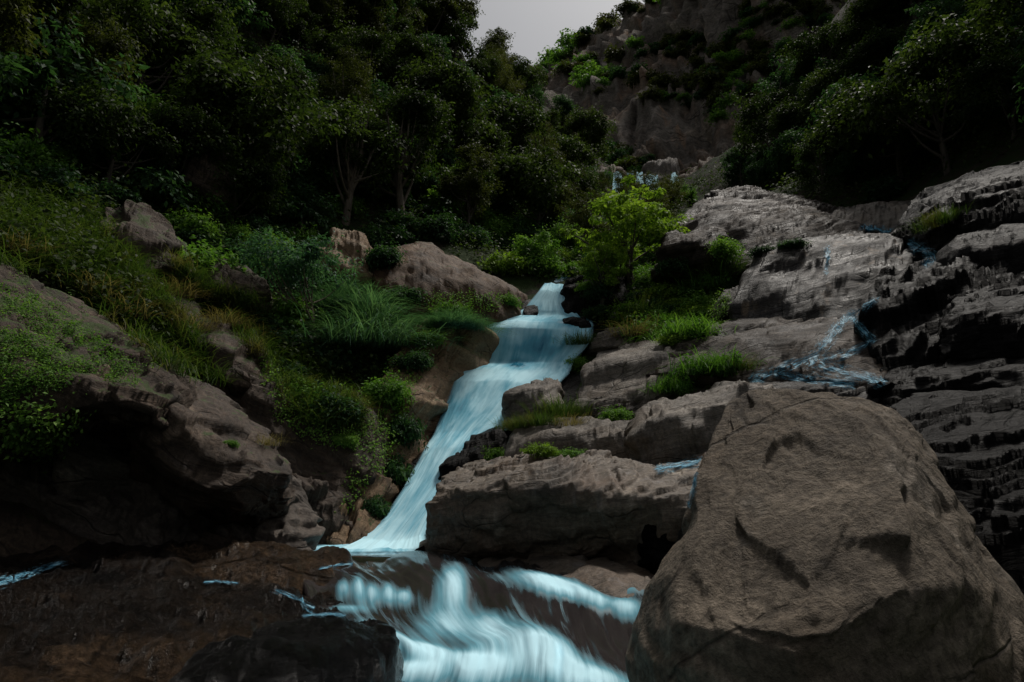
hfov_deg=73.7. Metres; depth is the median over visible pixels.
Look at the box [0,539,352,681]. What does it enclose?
rock
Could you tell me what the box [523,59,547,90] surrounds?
tree
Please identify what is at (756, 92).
shrub
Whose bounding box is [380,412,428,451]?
bush
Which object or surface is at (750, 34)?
shrub
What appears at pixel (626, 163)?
shrub
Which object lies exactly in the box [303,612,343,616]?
rivulet water
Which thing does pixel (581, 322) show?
rock
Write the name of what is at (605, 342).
rock
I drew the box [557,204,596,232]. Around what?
tree
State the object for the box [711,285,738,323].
rock
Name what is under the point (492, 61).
tree
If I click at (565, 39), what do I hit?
shrub
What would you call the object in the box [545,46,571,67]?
shrub
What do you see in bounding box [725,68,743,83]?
shrub
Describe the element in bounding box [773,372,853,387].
rivulet water
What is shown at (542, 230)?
bush
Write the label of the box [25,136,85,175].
bush
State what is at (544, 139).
tree
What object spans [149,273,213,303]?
grass tuft
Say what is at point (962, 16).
tree
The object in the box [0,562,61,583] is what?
rivulet water
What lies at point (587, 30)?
shrub
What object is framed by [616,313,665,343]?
bush
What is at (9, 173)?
bush
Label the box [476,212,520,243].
bush
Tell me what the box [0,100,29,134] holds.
bush
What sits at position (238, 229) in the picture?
bush
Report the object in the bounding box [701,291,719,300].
bush
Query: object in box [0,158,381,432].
grass
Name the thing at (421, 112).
tree
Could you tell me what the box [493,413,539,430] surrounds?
grass tuft
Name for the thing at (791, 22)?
shrub
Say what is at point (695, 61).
shrub
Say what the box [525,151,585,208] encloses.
tree
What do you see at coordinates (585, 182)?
tree
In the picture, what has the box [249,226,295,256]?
bush
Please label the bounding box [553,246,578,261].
bush
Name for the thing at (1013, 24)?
tree
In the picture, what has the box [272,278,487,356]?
cane bush
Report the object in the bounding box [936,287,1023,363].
rock
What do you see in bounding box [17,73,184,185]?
tree
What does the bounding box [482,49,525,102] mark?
tree
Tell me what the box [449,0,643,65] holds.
sky
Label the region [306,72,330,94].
bush
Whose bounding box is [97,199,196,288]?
rock
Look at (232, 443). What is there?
bush
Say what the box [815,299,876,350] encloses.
rivulet water
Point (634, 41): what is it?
shrub
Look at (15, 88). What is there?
tree
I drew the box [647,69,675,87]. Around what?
shrub
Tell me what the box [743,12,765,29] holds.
shrub
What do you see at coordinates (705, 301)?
bush
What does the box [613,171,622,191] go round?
fall water
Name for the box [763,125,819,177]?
tree
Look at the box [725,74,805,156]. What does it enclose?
tree
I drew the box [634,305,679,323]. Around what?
bush
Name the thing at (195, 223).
bush
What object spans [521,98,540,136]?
tree
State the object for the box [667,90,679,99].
shrub
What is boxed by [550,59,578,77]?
shrub
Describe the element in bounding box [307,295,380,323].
bush
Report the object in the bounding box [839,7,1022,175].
tree
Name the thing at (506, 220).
bush
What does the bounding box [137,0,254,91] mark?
tree
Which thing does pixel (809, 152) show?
tree
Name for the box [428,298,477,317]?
bush
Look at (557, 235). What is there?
tree
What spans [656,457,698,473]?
rivulet water
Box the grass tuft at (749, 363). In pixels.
[705,354,765,370]
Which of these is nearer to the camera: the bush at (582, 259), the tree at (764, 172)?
the bush at (582, 259)
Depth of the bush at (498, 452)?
19.16 m
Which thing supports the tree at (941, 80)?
on the hillside
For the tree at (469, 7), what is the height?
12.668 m
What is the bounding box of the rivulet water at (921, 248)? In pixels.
[908,240,935,265]
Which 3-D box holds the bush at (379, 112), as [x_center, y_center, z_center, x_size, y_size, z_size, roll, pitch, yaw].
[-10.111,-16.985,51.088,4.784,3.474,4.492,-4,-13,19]
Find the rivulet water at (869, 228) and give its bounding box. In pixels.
[861,225,890,232]
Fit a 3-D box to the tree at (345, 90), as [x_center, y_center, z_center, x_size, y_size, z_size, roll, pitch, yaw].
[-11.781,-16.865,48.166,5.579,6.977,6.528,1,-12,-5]
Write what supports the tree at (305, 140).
on the hillside
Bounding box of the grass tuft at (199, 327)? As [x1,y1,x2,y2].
[152,309,232,333]
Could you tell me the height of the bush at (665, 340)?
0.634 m
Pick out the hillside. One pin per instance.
(532, 284)
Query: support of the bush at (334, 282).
on the hillside
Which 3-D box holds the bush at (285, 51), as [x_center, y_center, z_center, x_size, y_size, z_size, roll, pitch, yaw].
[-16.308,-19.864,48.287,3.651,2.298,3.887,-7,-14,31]
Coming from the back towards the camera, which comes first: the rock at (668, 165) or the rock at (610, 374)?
the rock at (668, 165)
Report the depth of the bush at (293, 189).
35.55 m
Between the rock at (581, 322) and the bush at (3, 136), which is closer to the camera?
the bush at (3, 136)
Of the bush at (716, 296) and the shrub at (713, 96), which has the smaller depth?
the bush at (716, 296)
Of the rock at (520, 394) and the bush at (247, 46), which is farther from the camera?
the bush at (247, 46)
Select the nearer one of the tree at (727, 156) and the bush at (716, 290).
the bush at (716, 290)
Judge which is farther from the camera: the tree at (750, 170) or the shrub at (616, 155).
the shrub at (616, 155)
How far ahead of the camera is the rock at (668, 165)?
95.95 m
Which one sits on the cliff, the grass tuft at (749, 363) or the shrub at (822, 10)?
the shrub at (822, 10)
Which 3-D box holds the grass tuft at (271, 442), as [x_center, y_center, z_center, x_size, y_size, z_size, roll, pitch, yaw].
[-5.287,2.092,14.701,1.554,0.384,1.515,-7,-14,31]
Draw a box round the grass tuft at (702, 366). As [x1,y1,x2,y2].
[638,342,770,384]
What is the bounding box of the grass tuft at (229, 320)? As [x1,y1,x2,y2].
[195,303,262,329]
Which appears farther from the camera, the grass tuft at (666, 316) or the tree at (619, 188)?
the tree at (619, 188)
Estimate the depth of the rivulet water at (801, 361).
18.68 m
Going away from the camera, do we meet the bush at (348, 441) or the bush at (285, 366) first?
the bush at (348, 441)
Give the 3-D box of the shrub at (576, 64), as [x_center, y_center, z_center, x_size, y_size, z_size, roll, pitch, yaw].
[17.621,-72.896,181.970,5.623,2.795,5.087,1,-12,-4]
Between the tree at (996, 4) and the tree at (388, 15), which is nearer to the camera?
the tree at (996, 4)
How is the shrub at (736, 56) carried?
on the cliff
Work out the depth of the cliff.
131.94 m
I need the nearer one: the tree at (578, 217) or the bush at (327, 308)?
the bush at (327, 308)
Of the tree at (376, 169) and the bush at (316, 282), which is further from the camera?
the tree at (376, 169)
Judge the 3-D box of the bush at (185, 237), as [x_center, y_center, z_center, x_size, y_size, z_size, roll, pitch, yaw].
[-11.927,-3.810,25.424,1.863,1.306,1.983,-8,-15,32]
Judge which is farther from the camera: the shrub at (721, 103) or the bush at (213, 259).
the shrub at (721, 103)
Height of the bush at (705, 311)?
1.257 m
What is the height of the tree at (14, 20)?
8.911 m
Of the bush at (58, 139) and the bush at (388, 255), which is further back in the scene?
the bush at (388, 255)
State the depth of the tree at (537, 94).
103.73 m
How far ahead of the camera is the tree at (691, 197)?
71.34 m
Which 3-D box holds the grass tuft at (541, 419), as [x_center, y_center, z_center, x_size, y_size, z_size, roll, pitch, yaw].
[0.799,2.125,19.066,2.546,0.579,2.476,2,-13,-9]
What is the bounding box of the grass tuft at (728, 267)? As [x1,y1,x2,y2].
[695,251,748,276]
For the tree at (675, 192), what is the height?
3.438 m
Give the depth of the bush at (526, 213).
51.92 m
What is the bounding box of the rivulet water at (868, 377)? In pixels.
[809,359,884,387]
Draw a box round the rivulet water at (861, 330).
[847,312,873,339]
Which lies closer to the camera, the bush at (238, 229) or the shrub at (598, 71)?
the bush at (238, 229)
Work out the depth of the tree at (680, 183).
76.46 m
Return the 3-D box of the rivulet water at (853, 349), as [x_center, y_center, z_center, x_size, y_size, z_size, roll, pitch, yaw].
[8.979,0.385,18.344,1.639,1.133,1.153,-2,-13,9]
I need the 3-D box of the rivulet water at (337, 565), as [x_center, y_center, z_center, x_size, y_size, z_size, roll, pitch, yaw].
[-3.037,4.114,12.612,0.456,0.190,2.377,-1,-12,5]
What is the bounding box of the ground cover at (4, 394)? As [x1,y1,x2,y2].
[0,270,205,411]
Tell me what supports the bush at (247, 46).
on the hillside
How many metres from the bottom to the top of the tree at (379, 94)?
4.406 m
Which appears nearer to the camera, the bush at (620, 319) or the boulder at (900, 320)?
the boulder at (900, 320)
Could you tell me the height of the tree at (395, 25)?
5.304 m
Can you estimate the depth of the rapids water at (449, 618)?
9.50 m
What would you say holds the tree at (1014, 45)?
on the hillside
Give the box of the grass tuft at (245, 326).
[236,317,281,340]
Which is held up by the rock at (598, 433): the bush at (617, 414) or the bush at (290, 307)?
the bush at (617, 414)
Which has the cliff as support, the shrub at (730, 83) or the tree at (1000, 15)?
the shrub at (730, 83)
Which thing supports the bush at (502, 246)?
on the hillside
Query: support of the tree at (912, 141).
on the hillside
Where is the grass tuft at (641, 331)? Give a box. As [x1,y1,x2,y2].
[590,313,672,337]
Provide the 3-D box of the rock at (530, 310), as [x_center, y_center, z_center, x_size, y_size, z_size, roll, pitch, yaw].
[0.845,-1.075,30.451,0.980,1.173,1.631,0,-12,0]
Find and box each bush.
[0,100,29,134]
[0,121,76,181]
[0,125,23,152]
[0,131,33,189]
[4,122,103,168]
[24,150,105,208]
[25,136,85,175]
[78,176,144,206]
[86,164,198,215]
[122,82,182,123]
[123,55,173,85]
[124,154,180,179]
[134,78,183,113]
[135,68,185,106]
[154,206,226,241]
[175,218,218,253]
[176,234,246,276]
[180,186,233,227]
[207,230,259,263]
[212,218,258,246]
[224,438,240,447]
[230,55,258,67]
[234,30,263,59]
[235,210,294,246]
[237,302,292,329]
[240,256,276,276]
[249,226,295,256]
[251,240,315,288]
[253,322,310,354]
[262,37,308,68]
[267,42,314,78]
[268,268,336,292]
[268,290,341,339]
[269,199,348,236]
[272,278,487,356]
[272,352,315,381]
[273,270,418,318]
[278,377,323,401]
[281,171,333,213]
[287,221,325,248]
[296,378,371,425]
[297,44,337,81]
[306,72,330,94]
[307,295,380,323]
[321,310,384,359]
[324,187,367,216]
[325,265,368,291]
[327,431,359,448]
[352,212,394,247]
[356,232,407,271]
[359,370,414,412]
[360,493,393,519]
[365,99,398,126]
[370,222,417,245]
[371,208,427,234]
[377,284,428,307]
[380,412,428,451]
[383,452,415,488]
[385,340,436,371]
[405,202,442,217]
[405,306,519,337]
[409,161,442,182]
[410,328,447,348]
[411,197,465,245]
[419,185,467,222]
[421,144,459,167]
[425,210,461,230]
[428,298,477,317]
[431,160,461,173]
[455,217,497,248]
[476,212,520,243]
[477,248,534,275]
[481,445,504,460]
[487,208,512,227]
[494,233,531,253]
[502,293,522,309]
[511,208,542,221]
[519,441,562,458]
[520,246,570,279]
[523,215,559,230]
[529,223,551,231]
[530,208,558,224]
[547,241,565,263]
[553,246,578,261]
[553,446,586,457]
[555,241,580,252]
[555,260,586,275]
[564,353,587,372]
[567,246,584,260]
[572,252,592,264]
[574,280,597,291]
[596,404,634,421]
[606,299,654,320]
[608,302,659,325]
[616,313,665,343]
[626,265,650,282]
[630,268,667,289]
[633,256,653,268]
[634,261,656,271]
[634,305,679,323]
[636,246,657,264]
[652,332,693,345]
[653,299,681,313]
[672,300,713,317]
[674,289,716,310]
[680,305,711,320]
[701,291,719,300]
[703,234,745,266]
[703,282,731,296]
[746,243,776,258]
[773,235,814,248]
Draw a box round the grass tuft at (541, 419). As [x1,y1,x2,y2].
[501,408,572,426]
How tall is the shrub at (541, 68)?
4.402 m
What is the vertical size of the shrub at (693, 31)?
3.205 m
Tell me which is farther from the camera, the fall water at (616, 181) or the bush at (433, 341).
the fall water at (616, 181)
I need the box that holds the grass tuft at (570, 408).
[507,390,605,417]
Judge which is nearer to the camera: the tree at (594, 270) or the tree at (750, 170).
the tree at (594, 270)
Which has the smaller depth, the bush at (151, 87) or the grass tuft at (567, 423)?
the grass tuft at (567, 423)
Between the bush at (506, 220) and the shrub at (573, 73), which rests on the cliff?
the shrub at (573, 73)
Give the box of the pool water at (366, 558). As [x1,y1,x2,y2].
[315,550,502,562]
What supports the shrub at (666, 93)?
on the cliff
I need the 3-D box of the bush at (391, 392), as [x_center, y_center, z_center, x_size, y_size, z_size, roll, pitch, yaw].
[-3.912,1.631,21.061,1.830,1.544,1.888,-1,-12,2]
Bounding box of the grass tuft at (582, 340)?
[552,327,604,347]
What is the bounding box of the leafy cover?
[0,285,733,512]
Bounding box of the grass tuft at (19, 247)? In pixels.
[0,225,73,263]
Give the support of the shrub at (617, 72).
on the cliff
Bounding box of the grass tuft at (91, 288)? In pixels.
[56,266,145,300]
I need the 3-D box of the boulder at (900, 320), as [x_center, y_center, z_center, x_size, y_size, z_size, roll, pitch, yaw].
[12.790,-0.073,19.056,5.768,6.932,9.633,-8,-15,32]
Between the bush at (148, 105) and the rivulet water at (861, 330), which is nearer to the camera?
the rivulet water at (861, 330)
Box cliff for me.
[515,0,846,173]
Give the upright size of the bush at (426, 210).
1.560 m
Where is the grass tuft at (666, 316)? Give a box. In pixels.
[644,312,688,325]
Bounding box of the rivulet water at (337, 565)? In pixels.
[320,563,352,568]
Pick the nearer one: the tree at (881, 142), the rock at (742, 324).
the rock at (742, 324)
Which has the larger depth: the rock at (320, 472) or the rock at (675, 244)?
the rock at (675, 244)
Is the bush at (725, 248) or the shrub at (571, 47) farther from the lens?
the shrub at (571, 47)
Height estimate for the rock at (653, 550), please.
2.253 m
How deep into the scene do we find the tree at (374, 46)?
53.69 m
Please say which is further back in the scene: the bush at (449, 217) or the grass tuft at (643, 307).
the bush at (449, 217)
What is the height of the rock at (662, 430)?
3.470 m
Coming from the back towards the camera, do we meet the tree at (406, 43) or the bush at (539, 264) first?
the tree at (406, 43)
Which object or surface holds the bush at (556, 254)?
on the hillside
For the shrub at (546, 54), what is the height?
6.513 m
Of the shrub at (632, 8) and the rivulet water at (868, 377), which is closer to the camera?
the rivulet water at (868, 377)
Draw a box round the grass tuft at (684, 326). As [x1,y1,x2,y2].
[624,309,735,343]
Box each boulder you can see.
[0,263,201,464]
[126,380,295,527]
[168,614,404,681]
[367,241,527,324]
[419,449,706,564]
[625,388,1023,681]
[854,256,1023,398]
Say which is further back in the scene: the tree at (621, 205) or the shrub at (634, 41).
the shrub at (634, 41)
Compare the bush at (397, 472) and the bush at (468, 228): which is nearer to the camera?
the bush at (397, 472)
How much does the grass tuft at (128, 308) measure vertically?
0.913 m
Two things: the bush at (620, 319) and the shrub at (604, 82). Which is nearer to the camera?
the bush at (620, 319)
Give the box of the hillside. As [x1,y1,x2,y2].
[0,0,1023,404]
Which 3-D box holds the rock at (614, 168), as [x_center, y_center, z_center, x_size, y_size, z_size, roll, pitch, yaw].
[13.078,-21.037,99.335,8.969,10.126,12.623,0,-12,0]
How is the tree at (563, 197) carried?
on the hillside
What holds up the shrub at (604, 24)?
on the cliff
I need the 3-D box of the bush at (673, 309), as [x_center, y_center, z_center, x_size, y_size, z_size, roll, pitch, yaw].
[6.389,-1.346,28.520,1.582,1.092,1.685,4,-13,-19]
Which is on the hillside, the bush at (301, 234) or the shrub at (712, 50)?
the bush at (301, 234)
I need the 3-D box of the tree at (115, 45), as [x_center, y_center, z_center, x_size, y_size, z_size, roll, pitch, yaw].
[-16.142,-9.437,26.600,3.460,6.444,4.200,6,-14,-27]
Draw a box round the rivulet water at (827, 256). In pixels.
[824,245,829,274]
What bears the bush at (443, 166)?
on the hillside
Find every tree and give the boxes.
[0,0,59,76]
[0,0,71,51]
[0,3,159,176]
[3,0,145,103]
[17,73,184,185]
[52,7,149,100]
[67,0,225,100]
[122,94,248,181]
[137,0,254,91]
[149,0,221,11]
[154,29,345,212]
[169,8,251,59]
[198,0,274,35]
[229,55,299,104]
[232,80,302,146]
[240,0,308,48]
[248,48,319,107]
[272,0,324,50]
[281,99,332,157]
[284,61,322,103]
[292,88,417,225]
[299,0,358,36]
[300,97,332,123]
[303,25,366,76]
[307,45,380,112]
[311,79,459,215]
[328,11,400,93]
[330,95,378,171]
[341,0,400,39]
[357,98,406,144]
[359,74,393,107]
[359,124,414,188]
[368,0,397,34]
[375,53,424,94]
[377,9,418,48]
[377,21,460,74]
[382,0,427,32]
[384,42,501,148]
[385,0,419,15]
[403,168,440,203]
[411,0,431,38]
[415,0,465,35]
[419,32,454,76]
[424,0,482,62]
[430,142,496,217]
[431,137,506,225]
[437,0,485,47]
[447,59,478,91]
[449,116,515,164]
[449,158,497,195]
[462,56,491,85]
[465,44,506,93]
[475,41,514,83]
[476,85,525,125]
[477,91,552,154]
[478,26,516,77]
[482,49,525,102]
[485,141,581,228]
[491,144,532,208]
[502,53,542,95]
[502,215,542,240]
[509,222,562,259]
[515,111,566,165]
[520,82,547,109]
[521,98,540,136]
[521,159,570,200]
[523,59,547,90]
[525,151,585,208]
[536,181,579,224]
[539,127,604,178]
[541,105,563,133]
[545,213,582,247]
[547,93,578,122]
[552,100,617,166]
[555,184,615,247]
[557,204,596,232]
[559,174,693,291]
[561,113,577,137]
[565,165,601,209]
[577,242,638,304]
[582,163,614,188]
[583,215,619,231]
[585,168,614,195]
[605,169,634,194]
[615,190,661,215]
[617,170,681,226]
[622,169,641,190]
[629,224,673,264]
[655,172,690,211]
[674,176,689,189]
[677,178,697,204]
[719,146,752,171]
[721,146,755,186]
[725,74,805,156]
[730,120,763,154]
[742,145,771,170]
[743,158,764,184]
[751,49,797,99]
[753,149,782,183]
[763,92,827,140]
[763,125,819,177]
[766,160,799,182]
[775,20,854,76]
[783,61,812,83]
[783,122,847,189]
[792,57,839,103]
[794,58,865,121]
[795,133,830,175]
[798,72,952,181]
[805,66,884,127]
[821,15,883,64]
[822,19,912,82]
[838,75,901,149]
[839,0,920,20]
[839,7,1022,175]
[840,0,901,39]
[856,57,895,87]
[882,99,994,156]
[889,29,937,72]
[894,0,978,52]
[909,0,965,23]
[913,66,962,116]
[937,5,997,35]
[943,32,1023,139]
[946,14,1021,72]
[965,0,1023,35]
[966,0,1023,42]
[992,27,1023,83]
[1003,25,1023,90]
[1008,65,1023,122]
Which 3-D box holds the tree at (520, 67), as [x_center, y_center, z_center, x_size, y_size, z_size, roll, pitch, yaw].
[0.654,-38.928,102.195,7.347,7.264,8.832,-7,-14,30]
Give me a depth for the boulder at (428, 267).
28.66 m
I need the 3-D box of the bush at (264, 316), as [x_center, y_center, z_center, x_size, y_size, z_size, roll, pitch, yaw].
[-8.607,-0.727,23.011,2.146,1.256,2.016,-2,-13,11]
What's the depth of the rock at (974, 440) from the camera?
11.44 m
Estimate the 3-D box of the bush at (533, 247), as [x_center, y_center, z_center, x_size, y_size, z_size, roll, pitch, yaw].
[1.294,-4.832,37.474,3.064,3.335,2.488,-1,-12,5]
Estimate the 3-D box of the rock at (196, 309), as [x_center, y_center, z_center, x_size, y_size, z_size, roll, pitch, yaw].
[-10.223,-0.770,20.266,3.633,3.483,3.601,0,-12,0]
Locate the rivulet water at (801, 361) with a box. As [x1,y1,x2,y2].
[750,351,818,381]
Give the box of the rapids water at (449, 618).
[303,551,643,681]
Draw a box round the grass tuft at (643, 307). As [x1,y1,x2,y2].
[592,292,684,321]
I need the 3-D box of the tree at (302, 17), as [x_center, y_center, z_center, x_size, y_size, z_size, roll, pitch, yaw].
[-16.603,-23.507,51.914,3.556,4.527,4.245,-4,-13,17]
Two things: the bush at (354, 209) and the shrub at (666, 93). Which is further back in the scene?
the shrub at (666, 93)
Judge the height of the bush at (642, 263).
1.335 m
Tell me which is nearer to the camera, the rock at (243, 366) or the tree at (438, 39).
the rock at (243, 366)
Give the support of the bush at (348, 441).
on the rock at (320, 472)
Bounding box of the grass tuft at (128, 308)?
[79,288,199,324]
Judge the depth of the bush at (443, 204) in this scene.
44.01 m
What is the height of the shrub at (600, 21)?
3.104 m
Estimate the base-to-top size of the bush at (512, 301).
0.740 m
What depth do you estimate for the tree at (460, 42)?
77.03 m
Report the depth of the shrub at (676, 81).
134.07 m
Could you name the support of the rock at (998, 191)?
on the hillside
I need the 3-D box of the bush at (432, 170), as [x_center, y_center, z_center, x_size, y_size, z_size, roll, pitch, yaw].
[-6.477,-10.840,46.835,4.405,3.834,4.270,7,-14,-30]
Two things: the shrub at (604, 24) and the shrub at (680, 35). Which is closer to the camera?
the shrub at (680, 35)
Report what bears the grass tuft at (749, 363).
on the rock at (779, 345)
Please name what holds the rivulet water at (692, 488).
on the boulder at (829, 537)
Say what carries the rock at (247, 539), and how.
on the rock
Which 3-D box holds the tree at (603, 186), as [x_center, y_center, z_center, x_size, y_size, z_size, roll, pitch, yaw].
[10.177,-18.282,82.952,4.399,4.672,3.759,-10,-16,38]
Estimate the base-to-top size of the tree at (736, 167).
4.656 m
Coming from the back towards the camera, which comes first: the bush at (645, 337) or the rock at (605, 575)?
the bush at (645, 337)
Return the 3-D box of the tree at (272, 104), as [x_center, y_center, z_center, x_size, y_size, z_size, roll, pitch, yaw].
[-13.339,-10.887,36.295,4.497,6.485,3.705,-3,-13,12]
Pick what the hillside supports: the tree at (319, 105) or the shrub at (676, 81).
the tree at (319, 105)
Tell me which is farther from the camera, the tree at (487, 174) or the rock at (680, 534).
the tree at (487, 174)
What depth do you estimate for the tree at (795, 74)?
67.35 m
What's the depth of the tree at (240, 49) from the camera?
40.41 m
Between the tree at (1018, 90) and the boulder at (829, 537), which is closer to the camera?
the boulder at (829, 537)
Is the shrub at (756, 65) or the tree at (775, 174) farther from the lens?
the shrub at (756, 65)
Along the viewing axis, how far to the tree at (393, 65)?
55.72 m
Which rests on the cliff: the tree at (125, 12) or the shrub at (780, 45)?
the shrub at (780, 45)
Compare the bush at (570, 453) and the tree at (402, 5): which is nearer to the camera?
the bush at (570, 453)
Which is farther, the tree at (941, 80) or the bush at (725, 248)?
the tree at (941, 80)
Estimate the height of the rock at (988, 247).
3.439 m
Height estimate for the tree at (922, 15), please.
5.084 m
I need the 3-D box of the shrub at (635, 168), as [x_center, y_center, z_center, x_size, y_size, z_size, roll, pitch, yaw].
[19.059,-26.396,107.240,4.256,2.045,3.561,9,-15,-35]
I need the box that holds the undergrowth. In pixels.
[0,0,1023,396]
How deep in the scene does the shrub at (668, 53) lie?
138.53 m
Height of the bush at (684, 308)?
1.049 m
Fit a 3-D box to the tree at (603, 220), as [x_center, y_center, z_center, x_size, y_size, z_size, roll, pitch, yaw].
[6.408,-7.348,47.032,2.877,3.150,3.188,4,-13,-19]
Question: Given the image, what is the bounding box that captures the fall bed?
[391,299,604,550]
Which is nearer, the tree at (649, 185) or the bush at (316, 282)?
the bush at (316, 282)
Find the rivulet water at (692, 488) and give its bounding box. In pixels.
[688,472,696,505]
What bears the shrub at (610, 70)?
on the cliff
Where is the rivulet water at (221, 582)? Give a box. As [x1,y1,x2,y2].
[205,580,237,582]
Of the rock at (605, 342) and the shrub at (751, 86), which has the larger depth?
the shrub at (751, 86)
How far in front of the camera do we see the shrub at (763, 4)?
122.57 m
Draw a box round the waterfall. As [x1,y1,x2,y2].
[343,283,591,554]
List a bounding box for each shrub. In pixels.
[225,226,363,346]
[531,66,548,74]
[534,44,562,65]
[537,61,548,69]
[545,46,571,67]
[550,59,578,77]
[555,27,574,48]
[562,44,573,51]
[566,49,578,57]
[567,65,587,83]
[568,62,583,71]
[569,33,586,51]
[572,51,592,62]
[572,59,599,77]
[572,67,597,91]
[573,32,590,48]
[574,25,595,38]
[585,51,598,58]
[591,16,611,27]
[591,65,611,76]
[591,86,607,94]
[593,17,618,33]
[594,76,611,85]
[597,10,620,26]
[599,72,609,78]
[599,138,617,153]
[603,42,624,64]
[603,142,635,160]
[604,65,626,73]
[604,153,611,164]
[606,146,630,163]
[608,64,627,80]
[612,0,638,18]
[614,157,641,169]
[624,35,645,50]
[624,70,639,88]
[626,0,642,8]
[626,165,640,174]
[627,4,637,14]
[627,60,647,77]
[633,46,652,59]
[635,84,667,105]
[637,6,644,12]
[638,155,651,164]
[644,0,659,4]
[645,67,659,82]
[645,152,656,160]
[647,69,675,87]
[657,90,670,99]
[658,35,673,49]
[659,32,674,44]
[660,49,677,58]
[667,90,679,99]
[672,27,691,41]
[672,76,678,84]
[674,91,691,100]
[679,95,691,107]
[684,28,698,39]
[684,55,704,66]
[686,28,705,47]
[697,67,728,95]
[701,59,727,73]
[701,89,731,107]
[701,106,716,115]
[702,63,726,76]
[704,107,730,126]
[706,40,728,57]
[708,91,743,114]
[711,50,731,61]
[717,26,742,43]
[721,78,747,89]
[721,87,731,93]
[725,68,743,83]
[727,48,744,61]
[732,81,755,98]
[733,28,755,49]
[737,61,751,73]
[738,5,754,23]
[738,16,751,26]
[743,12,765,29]
[744,57,768,74]
[744,77,770,95]
[751,84,776,103]
[759,0,768,8]
[768,47,784,60]
[771,35,790,50]
[774,38,792,50]
[776,15,807,31]
[777,47,798,59]
[793,14,806,23]
[811,3,837,21]
[814,10,832,25]
[823,14,834,25]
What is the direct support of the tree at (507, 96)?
on the hillside
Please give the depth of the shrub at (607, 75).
155.81 m
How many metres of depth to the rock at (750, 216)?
34.29 m
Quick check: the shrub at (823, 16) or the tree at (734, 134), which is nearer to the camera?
the tree at (734, 134)
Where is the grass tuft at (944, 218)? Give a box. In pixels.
[896,197,980,234]
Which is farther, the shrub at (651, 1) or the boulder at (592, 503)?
the shrub at (651, 1)
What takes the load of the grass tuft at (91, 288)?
on the hillside
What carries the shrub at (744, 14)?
on the cliff
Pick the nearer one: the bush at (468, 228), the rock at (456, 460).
the rock at (456, 460)
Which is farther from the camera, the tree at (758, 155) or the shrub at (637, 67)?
the shrub at (637, 67)
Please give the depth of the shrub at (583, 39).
207.00 m
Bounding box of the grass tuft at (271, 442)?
[254,430,293,445]
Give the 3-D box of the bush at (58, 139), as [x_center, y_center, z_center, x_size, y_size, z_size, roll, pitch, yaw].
[-16.549,-6.791,24.882,3.180,1.473,3.796,7,-14,-29]
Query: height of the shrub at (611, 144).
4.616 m
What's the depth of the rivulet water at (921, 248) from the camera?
23.73 m
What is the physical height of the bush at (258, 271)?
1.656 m
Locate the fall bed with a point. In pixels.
(570, 382)
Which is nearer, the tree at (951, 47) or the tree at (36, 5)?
the tree at (36, 5)
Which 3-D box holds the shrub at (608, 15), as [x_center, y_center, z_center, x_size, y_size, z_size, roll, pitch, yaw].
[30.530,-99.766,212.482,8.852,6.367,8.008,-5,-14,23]
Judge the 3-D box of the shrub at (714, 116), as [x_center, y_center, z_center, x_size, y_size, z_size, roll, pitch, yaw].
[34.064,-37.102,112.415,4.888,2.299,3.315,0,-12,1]
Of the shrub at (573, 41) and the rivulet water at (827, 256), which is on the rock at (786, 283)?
the rivulet water at (827, 256)
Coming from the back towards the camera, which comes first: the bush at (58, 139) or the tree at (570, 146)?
the tree at (570, 146)
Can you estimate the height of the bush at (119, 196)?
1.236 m
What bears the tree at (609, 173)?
on the hillside
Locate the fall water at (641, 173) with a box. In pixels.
[636,172,642,183]
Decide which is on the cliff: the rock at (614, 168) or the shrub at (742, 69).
the shrub at (742, 69)
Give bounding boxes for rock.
[0,433,325,550]
[0,499,98,556]
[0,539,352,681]
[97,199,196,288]
[123,268,203,338]
[175,317,271,396]
[177,125,242,214]
[198,375,390,545]
[203,256,272,319]
[225,537,251,546]
[317,227,374,292]
[326,315,499,544]
[438,444,486,479]
[463,426,507,456]
[477,553,653,597]
[501,377,564,431]
[504,416,631,458]
[523,305,538,314]
[560,271,628,326]
[563,316,592,331]
[574,340,712,419]
[586,393,685,417]
[587,327,635,355]
[590,164,626,186]
[623,379,778,465]
[637,524,674,574]
[639,157,679,184]
[646,316,886,388]
[650,226,729,285]
[654,185,865,267]
[675,526,682,542]
[678,157,713,179]
[690,316,815,339]
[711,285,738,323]
[722,235,832,280]
[729,231,912,321]
[762,381,878,403]
[831,200,910,233]
[878,356,1023,406]
[888,385,1023,594]
[890,160,1023,263]
[935,223,1023,271]
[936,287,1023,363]
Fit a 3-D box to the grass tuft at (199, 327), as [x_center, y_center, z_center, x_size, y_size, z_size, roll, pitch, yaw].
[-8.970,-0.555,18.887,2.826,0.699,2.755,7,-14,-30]
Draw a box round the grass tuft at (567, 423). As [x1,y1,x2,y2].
[549,407,600,426]
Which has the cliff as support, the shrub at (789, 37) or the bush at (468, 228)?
the shrub at (789, 37)
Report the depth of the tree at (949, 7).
46.14 m
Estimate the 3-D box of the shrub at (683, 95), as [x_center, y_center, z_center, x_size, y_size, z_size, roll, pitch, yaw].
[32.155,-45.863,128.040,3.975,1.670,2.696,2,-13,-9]
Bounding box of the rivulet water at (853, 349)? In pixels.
[823,339,874,362]
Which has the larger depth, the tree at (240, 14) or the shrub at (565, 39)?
the shrub at (565, 39)
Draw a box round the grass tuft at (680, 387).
[637,374,707,396]
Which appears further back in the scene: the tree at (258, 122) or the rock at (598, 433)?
the tree at (258, 122)

